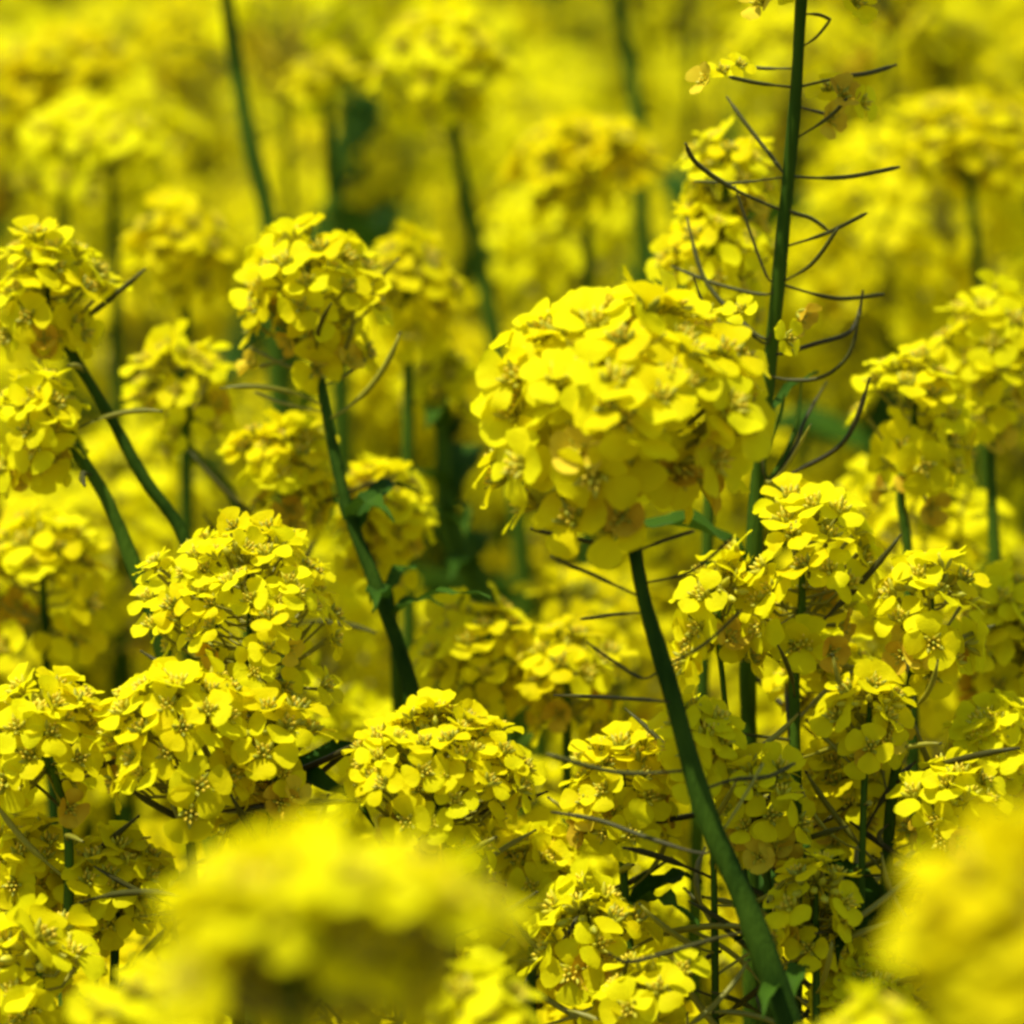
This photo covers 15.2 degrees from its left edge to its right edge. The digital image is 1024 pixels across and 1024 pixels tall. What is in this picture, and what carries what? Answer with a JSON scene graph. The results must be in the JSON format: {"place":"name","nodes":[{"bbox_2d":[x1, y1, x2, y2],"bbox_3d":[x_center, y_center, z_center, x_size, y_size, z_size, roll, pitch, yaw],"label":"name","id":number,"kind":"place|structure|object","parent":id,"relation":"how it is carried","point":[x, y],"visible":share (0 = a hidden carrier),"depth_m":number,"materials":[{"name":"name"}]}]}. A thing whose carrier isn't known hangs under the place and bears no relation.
{"place":"outdoors","nodes":[
{"label":"outdoors","id":0,"kind":"place"},
{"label":"ground","id":1,"kind":"structure","parent":0,"visible":0},
{"bbox_2d":[0,107,99,495],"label":"rapeseed plant","id":2,"kind":"object","parent":1,"relation":"on","point":[30,207],"visible":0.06,"depth_m":1.73,"materials":[{"name":"yellow plant"}]},
{"bbox_2d":[0,893,108,1023],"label":"rapeseed plant","id":3,"kind":"object","parent":1,"relation":"on","point":[57,949],"visible":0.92,"depth_m":0.95,"materials":[{"name":"yellow plant"}]},
{"bbox_2d":[0,812,139,976],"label":"rapeseed plant","id":4,"kind":"object","parent":1,"relation":"on","point":[24,870],"visible":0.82,"depth_m":0.98,"materials":[{"name":"yellow plant"}]},
{"bbox_2d":[0,661,158,1005],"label":"rapeseed plant","id":5,"kind":"object","parent":1,"relation":"on","point":[57,725],"visible":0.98,"depth_m":0.97,"materials":[{"name":"yellow plant"}]},
{"bbox_2d":[0,7,192,697],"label":"rapeseed plant","id":6,"kind":"object","parent":1,"relation":"on","point":[29,33],"visible":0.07,"depth_m":1.94,"materials":[{"name":"yellow plant"}]},
{"bbox_2d":[0,19,212,740],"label":"rapeseed plant","id":7,"kind":"object","parent":1,"relation":"on","point":[52,62],"visible":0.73,"depth_m":1.48,"materials":[{"name":"yellow plant"}]},
{"bbox_2d":[0,496,223,1023],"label":"rapeseed plant","id":8,"kind":"object","parent":1,"relation":"on","point":[33,551],"visible":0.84,"depth_m":1.11,"materials":[{"name":"yellow plant"}]},
{"bbox_2d":[0,215,227,661],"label":"rapeseed plant","id":9,"kind":"object","parent":1,"relation":"on","point":[40,320],"visible":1,"depth_m":1.05,"materials":[{"name":"yellow plant"}]},
{"bbox_2d":[65,953,164,1023],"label":"rapeseed plant","id":10,"kind":"object","parent":1,"relation":"on","point":[133,1000],"visible":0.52,"depth_m":0.79,"materials":[{"name":"yellow plant"}]},
{"bbox_2d":[52,820,178,1021],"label":"rapeseed plant","id":11,"kind":"object","parent":1,"relation":"on","point":[131,855],"visible":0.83,"depth_m":0.98,"materials":[{"name":"yellow plant"}]},
{"bbox_2d":[0,92,237,823],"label":"rapeseed plant","id":12,"kind":"object","parent":1,"relation":"on","point":[74,124],"visible":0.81,"depth_m":1.37,"materials":[{"name":"yellow plant"}]},
{"bbox_2d":[0,358,250,1023],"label":"rapeseed plant","id":13,"kind":"object","parent":1,"relation":"on","point":[42,439],"visible":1,"depth_m":1.04,"materials":[{"name":"yellow plant"}]},
{"bbox_2d":[32,389,273,837],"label":"rapeseed plant","id":14,"kind":"object","parent":1,"relation":"on","point":[250,487],"visible":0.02,"depth_m":1.43,"materials":[{"name":"yellow plant"}]},
{"bbox_2d":[0,199,331,828],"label":"rapeseed plant","id":15,"kind":"object","parent":1,"relation":"on","point":[131,376],"visible":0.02,"depth_m":1.74,"materials":[{"name":"yellow plant"}]},
{"bbox_2d":[0,253,333,810],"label":"rapeseed plant","id":16,"kind":"object","parent":1,"relation":"on","point":[206,320],"visible":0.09,"depth_m":1.67,"materials":[{"name":"yellow plant"}]},
{"bbox_2d":[2,0,359,660],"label":"rapeseed plant","id":17,"kind":"object","parent":1,"relation":"on","point":[207,69],"visible":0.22,"depth_m":1.89,"materials":[{"name":"yellow plant"}]},
{"bbox_2d":[0,426,389,958],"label":"rapeseed plant","id":18,"kind":"object","parent":1,"relation":"on","point":[125,485],"visible":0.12,"depth_m":1.35,"materials":[{"name":"yellow plant"}]},
{"bbox_2d":[1,651,391,1023],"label":"rapeseed plant","id":19,"kind":"object","parent":1,"relation":"on","point":[348,725],"visible":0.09,"depth_m":1.14,"materials":[{"name":"yellow plant"}]},
{"bbox_2d":[7,185,395,1020],"bbox_3d":[-0.117,0.513,1.410,0.142,1.278,0.163,13,20,40],"label":"rapeseed plant","id":20,"kind":"object","parent":1,"relation":"on","point":[177,243],"visible":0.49,"depth_m":1.25,"materials":[{"name":"yellow plant"}]},
{"bbox_2d":[0,157,418,843],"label":"rapeseed plant","id":21,"kind":"object","parent":1,"relation":"on","point":[190,187],"visible":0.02,"depth_m":1.83,"materials":[{"name":"yellow plant"}]},
{"bbox_2d":[87,649,358,1023],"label":"rapeseed plant","id":22,"kind":"object","parent":1,"relation":"on","point":[185,711],"visible":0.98,"depth_m":0.96,"materials":[{"name":"yellow plant"}]},
{"bbox_2d":[164,0,294,626],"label":"rapeseed plant","id":23,"kind":"object","parent":1,"relation":"on","point":[278,375],"visible":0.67,"depth_m":1.34,"materials":[{"name":"green plant"}]},
{"bbox_2d":[30,39,445,695],"bbox_3d":[-0.145,0.318,2.291,0.251,1.200,0.230,10,19,35],"label":"rapeseed plant","id":24,"kind":"object","parent":1,"relation":"on","point":[220,145],"visible":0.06,"depth_m":2.15,"materials":[{"name":"yellow plant"}]},
{"bbox_2d":[23,0,481,820],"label":"rapeseed plant","id":25,"kind":"object","parent":1,"relation":"on","point":[149,176],"visible":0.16,"depth_m":1.59,"materials":[{"name":"yellow plant"}]},
{"bbox_2d":[187,61,358,500],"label":"rapeseed plant","id":26,"kind":"object","parent":1,"relation":"on","point":[248,378],"visible":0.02,"depth_m":2.22,"materials":[{"name":"yellow plant"}]},
{"bbox_2d":[198,692,373,1023],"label":"rapeseed plant","id":27,"kind":"object","parent":1,"relation":"on","point":[243,822],"visible":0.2,"depth_m":0.99,"materials":[{"name":"yellow plant"}]},
{"bbox_2d":[80,319,503,982],"bbox_3d":[-0.082,0.555,1.287,0.171,1.262,0.141,6,16,23],"label":"rapeseed plant","id":28,"kind":"object","parent":1,"relation":"on","point":[162,345],"visible":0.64,"depth_m":1.13,"materials":[{"name":"yellow plant"}]},
{"bbox_2d":[67,0,537,591],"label":"rapeseed plant","id":29,"kind":"object","parent":1,"relation":"on","point":[359,116],"visible":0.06,"depth_m":1.75,"materials":[{"name":"yellow plant"}]},
{"bbox_2d":[127,506,485,1023],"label":"rapeseed plant","id":30,"kind":"object","parent":1,"relation":"on","point":[264,618],"visible":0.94,"depth_m":0.99,"materials":[{"name":"yellow plant"}]},
{"bbox_2d":[281,42,380,670],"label":"rapeseed plant","id":31,"kind":"object","parent":1,"relation":"on","point":[329,55],"visible":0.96,"depth_m":1.45,"materials":[{"name":"yellow plant"}]},
{"bbox_2d":[103,299,574,818],"bbox_3d":[-0.035,0.487,1.695,0.213,1.184,0.252,10,18,34],"label":"rapeseed plant","id":32,"kind":"object","parent":1,"relation":"on","point":[377,417],"visible":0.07,"depth_m":1.54,"materials":[{"name":"yellow plant"}]},
{"bbox_2d":[144,792,539,1023],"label":"rapeseed plant","id":33,"kind":"object","parent":1,"relation":"on","point":[302,917],"visible":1,"depth_m":0.62,"materials":[{"name":"yellow plant"}]},
{"bbox_2d":[84,405,610,1023],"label":"rapeseed plant","id":34,"kind":"object","parent":1,"relation":"on","point":[286,455],"visible":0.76,"depth_m":1.09,"materials":[{"name":"yellow plant"}]},
{"bbox_2d":[219,213,490,941],"bbox_3d":[0.007,0.561,1.181,0.115,1.305,0.207,-9,17,-30],"label":"rapeseed plant","id":35,"kind":"object","parent":1,"relation":"on","point":[329,346],"visible":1,"depth_m":1.06,"materials":[{"name":"yellow plant"}]},
{"bbox_2d":[251,0,481,567],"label":"rapeseed plant","id":36,"kind":"object","parent":1,"relation":"on","point":[356,166],"visible":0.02,"depth_m":2.08,"materials":[{"name":"yellow plant"}]},
{"bbox_2d":[234,0,532,616],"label":"rapeseed plant","id":37,"kind":"object","parent":1,"relation":"on","point":[394,141],"visible":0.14,"depth_m":2.08,"materials":[{"name":"yellow plant"}]},
{"bbox_2d":[259,451,555,1023],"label":"rapeseed plant","id":38,"kind":"object","parent":1,"relation":"on","point":[389,542],"visible":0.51,"depth_m":1.11,"materials":[{"name":"yellow plant"}]},
{"bbox_2d":[223,219,640,1023],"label":"rapeseed plant","id":39,"kind":"object","parent":1,"relation":"on","point":[423,323],"visible":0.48,"depth_m":1.20,"materials":[{"name":"yellow plant"}]},
{"bbox_2d":[262,0,624,659],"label":"rapeseed plant","id":40,"kind":"object","parent":1,"relation":"on","point":[463,265],"visible":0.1,"depth_m":1.97,"materials":[{"name":"yellow plant"}]},
{"bbox_2d":[341,686,548,952],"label":"rapeseed plant","id":41,"kind":"object","parent":1,"relation":"on","point":[465,737],"visible":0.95,"depth_m":0.97,"materials":[{"name":"yellow plant"}]},
{"bbox_2d":[362,0,555,805],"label":"rapeseed plant","id":42,"kind":"object","parent":1,"relation":"on","point":[436,39],"visible":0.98,"depth_m":1.38,"materials":[{"name":"yellow plant"}]},
{"bbox_2d":[396,336,539,822],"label":"rapeseed plant","id":43,"kind":"object","parent":1,"relation":"on","point":[456,463],"visible":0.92,"depth_m":1.22,"materials":[{"name":"green plant"}]},
{"bbox_2d":[389,580,553,1021],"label":"rapeseed plant","id":44,"kind":"object","parent":1,"relation":"on","point":[455,630],"visible":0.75,"depth_m":1.09,"materials":[{"name":"yellow plant"}]},
{"bbox_2d":[395,109,549,623],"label":"rapeseed plant","id":45,"kind":"object","parent":1,"relation":"on","point":[483,204],"visible":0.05,"depth_m":2.24,"materials":[{"name":"yellow plant"}]},
{"bbox_2d":[434,947,544,1023],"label":"rapeseed plant","id":46,"kind":"object","parent":1,"relation":"on","point":[478,992],"visible":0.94,"depth_m":0.83,"materials":[{"name":"yellow plant"}]},
{"bbox_2d":[378,0,607,469],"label":"rapeseed plant","id":47,"kind":"object","parent":1,"relation":"on","point":[528,23],"visible":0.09,"depth_m":2.87,"materials":[{"name":"yellow plant"}]},
{"bbox_2d":[354,290,634,868],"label":"rapeseed plant","id":48,"kind":"object","parent":1,"relation":"on","point":[466,340],"visible":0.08,"depth_m":1.55,"materials":[{"name":"yellow plant"}]},
{"bbox_2d":[372,0,616,301],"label":"rapeseed plant","id":49,"kind":"object","parent":1,"relation":"on","point":[560,75],"visible":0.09,"depth_m":2.65,"materials":[{"name":"yellow plant"}]},
{"bbox_2d":[1,0,1023,515],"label":"rapeseed crop","id":50,"kind":"object","parent":1,"relation":"on","point":[639,8],"visible":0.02,"depth_m":3.32,"materials":[{"name":"yellow plant"}]},
{"bbox_2d":[421,43,636,735],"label":"rapeseed plant","id":51,"kind":"object","parent":1,"relation":"on","point":[555,62],"visible":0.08,"depth_m":2.24,"materials":[{"name":"yellow plant"}]},
{"bbox_2d":[261,110,812,932],"bbox_3d":[0.017,0.487,1.487,0.211,1.289,0.163,0,15,0],"label":"rapeseed plant","id":52,"kind":"object","parent":1,"relation":"on","point":[557,158],"visible":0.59,"depth_m":1.33,"materials":[{"name":"yellow plant"}]},
{"bbox_2d":[306,168,788,1023],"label":"rapeseed plant","id":53,"kind":"object","parent":1,"relation":"on","point":[514,228],"visible":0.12,"depth_m":1.51,"materials":[{"name":"yellow plant"}]},
{"bbox_2d":[462,820,673,1023],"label":"rapeseed plant","id":54,"kind":"object","parent":1,"relation":"on","point":[541,858],"visible":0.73,"depth_m":1.00,"materials":[{"name":"yellow plant"}]},
{"bbox_2d":[507,613,638,1015],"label":"rapeseed plant","id":55,"kind":"object","parent":1,"relation":"on","point":[565,657],"visible":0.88,"depth_m":1.09,"materials":[{"name":"yellow plant"}]},
{"bbox_2d":[478,0,705,167],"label":"rapeseed plant","id":56,"kind":"object","parent":1,"relation":"on","point":[612,62],"visible":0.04,"depth_m":2.88,"materials":[{"name":"yellow plant"}]},
{"bbox_2d":[479,528,733,950],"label":"rapeseed plant","id":57,"kind":"object","parent":1,"relation":"on","point":[499,556],"visible":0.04,"depth_m":1.69,"materials":[{"name":"yellow plant"}]},
{"bbox_2d":[490,0,725,683],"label":"rapeseed plant","id":58,"kind":"object","parent":1,"relation":"on","point":[570,33],"visible":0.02,"depth_m":2.77,"materials":[{"name":"yellow plant"}]},
{"bbox_2d":[510,858,721,1023],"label":"rapeseed plant","id":59,"kind":"object","parent":1,"relation":"on","point":[572,972],"visible":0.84,"depth_m":0.97,"materials":[{"name":"yellow plant"}]},
{"bbox_2d":[524,717,739,1019],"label":"rapeseed plant","id":60,"kind":"object","parent":1,"relation":"on","point":[652,810],"visible":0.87,"depth_m":0.99,"materials":[{"name":"yellow plant"}]},
{"bbox_2d":[544,575,725,1020],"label":"rapeseed plant","id":61,"kind":"object","parent":1,"relation":"on","point":[651,711],"visible":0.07,"depth_m":1.37,"materials":[{"name":"yellow plant"}]},
{"bbox_2d":[470,265,809,1023],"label":"rapeseed plant","id":62,"kind":"object","parent":1,"relation":"on","point":[588,401],"visible":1,"depth_m":0.92,"materials":[{"name":"yellow plant"}]},
{"bbox_2d":[611,0,671,861],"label":"rapeseed plant","id":63,"kind":"object","parent":1,"relation":"on","point":[642,232],"visible":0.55,"depth_m":1.48,"materials":[{"name":"green plant"}]},
{"bbox_2d":[498,116,789,1023],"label":"rapeseed plant","id":64,"kind":"object","parent":1,"relation":"on","point":[720,232],"visible":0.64,"depth_m":1.10,"materials":[{"name":"yellow plant"}]},
{"bbox_2d":[565,944,750,1023],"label":"rapeseed plant","id":65,"kind":"object","parent":1,"relation":"on","point":[664,985],"visible":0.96,"depth_m":0.94,"materials":[{"name":"yellow plant"}]},
{"bbox_2d":[596,18,802,632],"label":"rapeseed plant","id":66,"kind":"object","parent":1,"relation":"on","point":[668,137],"visible":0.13,"depth_m":2.55,"materials":[{"name":"yellow plant"}]},
{"bbox_2d":[622,685,825,1023],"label":"rapeseed plant","id":67,"kind":"object","parent":1,"relation":"on","point":[715,733],"visible":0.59,"depth_m":0.98,"materials":[{"name":"yellow plant"}]},
{"bbox_2d":[483,3,968,861],"bbox_3d":[0.111,0.327,1.982,0.275,1.345,0.237,1,15,5],"label":"rapeseed plant","id":68,"kind":"object","parent":1,"relation":"on","point":[503,135],"visible":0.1,"depth_m":1.83,"materials":[{"name":"yellow plant"}]},
{"bbox_2d":[536,0,917,1023],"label":"rapeseed plant","id":69,"kind":"object","parent":1,"relation":"on","point":[840,90],"visible":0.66,"depth_m":1.02,"materials":[{"name":"green plant"}]},
{"bbox_2d":[593,0,885,934],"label":"rapeseed plant","id":70,"kind":"object","parent":1,"relation":"on","point":[671,184],"visible":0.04,"depth_m":1.65,"materials":[{"name":"yellow plant"}]},
{"bbox_2d":[572,0,918,739],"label":"rapeseed plant","id":71,"kind":"object","parent":1,"relation":"on","point":[878,86],"visible":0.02,"depth_m":2.26,"materials":[{"name":"yellow plant"}]},
{"bbox_2d":[661,472,901,1023],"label":"rapeseed plant","id":72,"kind":"object","parent":1,"relation":"on","point":[793,621],"visible":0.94,"depth_m":1.00,"materials":[{"name":"yellow plant"}]},
{"bbox_2d":[687,741,891,1023],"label":"rapeseed plant","id":73,"kind":"object","parent":1,"relation":"on","point":[762,838],"visible":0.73,"depth_m":0.98,"materials":[{"name":"yellow plant"}]},
{"bbox_2d":[602,224,1012,871],"bbox_3d":[0.111,0.469,1.706,0.238,1.212,0.233,-9,18,-34],"label":"rapeseed plant","id":74,"kind":"object","parent":1,"relation":"on","point":[818,356],"visible":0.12,"depth_m":1.54,"materials":[{"name":"yellow plant"}]},
{"bbox_2d":[712,846,907,1023],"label":"rapeseed plant","id":75,"kind":"object","parent":1,"relation":"on","point":[795,918],"visible":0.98,"depth_m":0.97,"materials":[{"name":"yellow plant"}]},
{"bbox_2d":[684,658,942,1023],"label":"rapeseed plant","id":76,"kind":"object","parent":1,"relation":"on","point":[876,742],"visible":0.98,"depth_m":0.99,"materials":[{"name":"yellow plant"}]},
{"bbox_2d":[613,0,1021,854],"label":"rapeseed plant","id":77,"kind":"object","parent":1,"relation":"on","point":[851,30],"visible":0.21,"depth_m":1.58,"materials":[{"name":"yellow plant"}]},
{"bbox_2d":[628,0,1023,701],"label":"rapeseed plant","id":78,"kind":"object","parent":1,"relation":"on","point":[814,32],"visible":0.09,"depth_m":1.64,"materials":[{"name":"yellow plant"}]},
{"bbox_2d":[643,86,1023,1009],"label":"rapeseed plant","id":79,"kind":"object","parent":1,"relation":"on","point":[937,260],"visible":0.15,"depth_m":1.43,"materials":[{"name":"yellow plant"}]},
{"bbox_2d":[770,729,904,1018],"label":"rapeseed plant","id":80,"kind":"object","parent":1,"relation":"on","point":[839,787],"visible":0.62,"depth_m":1.01,"materials":[{"name":"yellow plant"}]},
{"bbox_2d":[757,627,918,1023],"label":"rapeseed plant","id":81,"kind":"object","parent":1,"relation":"on","point":[815,685],"visible":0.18,"depth_m":1.04,"materials":[{"name":"yellow plant"}]},
{"bbox_2d":[664,1,1023,444],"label":"rapeseed plant","id":82,"kind":"object","parent":1,"relation":"on","point":[720,112],"visible":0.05,"depth_m":2.25,"materials":[{"name":"yellow plant"}]},
{"bbox_2d":[697,122,1023,1023],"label":"rapeseed plant","id":83,"kind":"object","parent":1,"relation":"on","point":[877,406],"visible":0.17,"depth_m":1.54,"materials":[{"name":"yellow plant"}]},
{"bbox_2d":[801,936,925,1023],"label":"rapeseed plant","id":84,"kind":"object","parent":1,"relation":"on","point":[862,969],"visible":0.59,"depth_m":0.97,"materials":[{"name":"yellow plant"}]},
{"bbox_2d":[819,981,923,1023],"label":"rapeseed plant","id":85,"kind":"object","parent":1,"relation":"on","point":[861,1009],"visible":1,"depth_m":0.78,"materials":[{"name":"yellow plant"}]},
{"bbox_2d":[734,545,1019,965],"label":"rapeseed plant","id":86,"kind":"object","parent":1,"relation":"on","point":[931,647],"visible":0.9,"depth_m":1.00,"materials":[{"name":"yellow plant"}]},
{"bbox_2d":[804,335,978,1015],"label":"rapeseed plant","id":87,"kind":"object","parent":1,"relation":"on","point":[913,450],"visible":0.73,"depth_m":1.07,"materials":[{"name":"yellow plant"}]},
{"bbox_2d":[782,454,1014,872],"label":"rapeseed plant","id":88,"kind":"object","parent":1,"relation":"on","point":[968,525],"visible":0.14,"depth_m":1.17,"materials":[{"name":"yellow plant"}]},
{"bbox_2d":[774,84,1023,826],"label":"rapeseed plant","id":89,"kind":"object","parent":1,"relation":"on","point":[970,153],"visible":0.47,"depth_m":1.33,"materials":[{"name":"yellow plant"}]},
{"bbox_2d":[783,269,1023,881],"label":"rapeseed plant","id":90,"kind":"object","parent":1,"relation":"on","point":[989,318],"visible":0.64,"depth_m":1.11,"materials":[{"name":"yellow plant"}]},
{"bbox_2d":[800,747,1013,985],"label":"rapeseed plant","id":91,"kind":"object","parent":1,"relation":"on","point":[939,786],"visible":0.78,"depth_m":0.98,"materials":[{"name":"yellow plant"}]},
{"bbox_2d":[790,0,1023,523],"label":"rapeseed plant","id":92,"kind":"object","parent":1,"relation":"on","point":[961,8],"visible":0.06,"depth_m":2.04,"materials":[{"name":"yellow plant"}]},
{"bbox_2d":[802,555,1023,1018],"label":"rapeseed plant","id":93,"kind":"object","parent":1,"relation":"on","point":[1003,595],"visible":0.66,"depth_m":1.06,"materials":[{"name":"yellow plant"}]},
{"bbox_2d":[813,41,1023,551],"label":"rapeseed plant","id":94,"kind":"object","parent":1,"relation":"on","point":[986,70],"visible":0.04,"depth_m":1.65,"materials":[{"name":"yellow plant"}]},
{"bbox_2d":[871,688,1023,1001],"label":"rapeseed plant","id":95,"kind":"object","parent":1,"relation":"on","point":[983,721],"visible":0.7,"depth_m":1.00,"materials":[{"name":"yellow plant"}]},
{"bbox_2d":[880,792,1023,1023],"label":"rapeseed plant","id":96,"kind":"object","parent":1,"relation":"on","point":[955,939],"visible":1,"depth_m":0.59,"materials":[{"name":"yellow plant"}]},
{"bbox_2d":[892,13,1023,533],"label":"rapeseed plant","id":97,"kind":"object","parent":1,"relation":"on","point":[940,50],"visible":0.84,"depth_m":1.60,"materials":[{"name":"yellow plant"}]},
{"bbox_2d":[998,203,1023,570],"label":"rapeseed plant","id":98,"kind":"object","parent":1,"relation":"on","point":[1009,522],"visible":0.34,"depth_m":1.46,"materials":[{"name":"yellow plant"}]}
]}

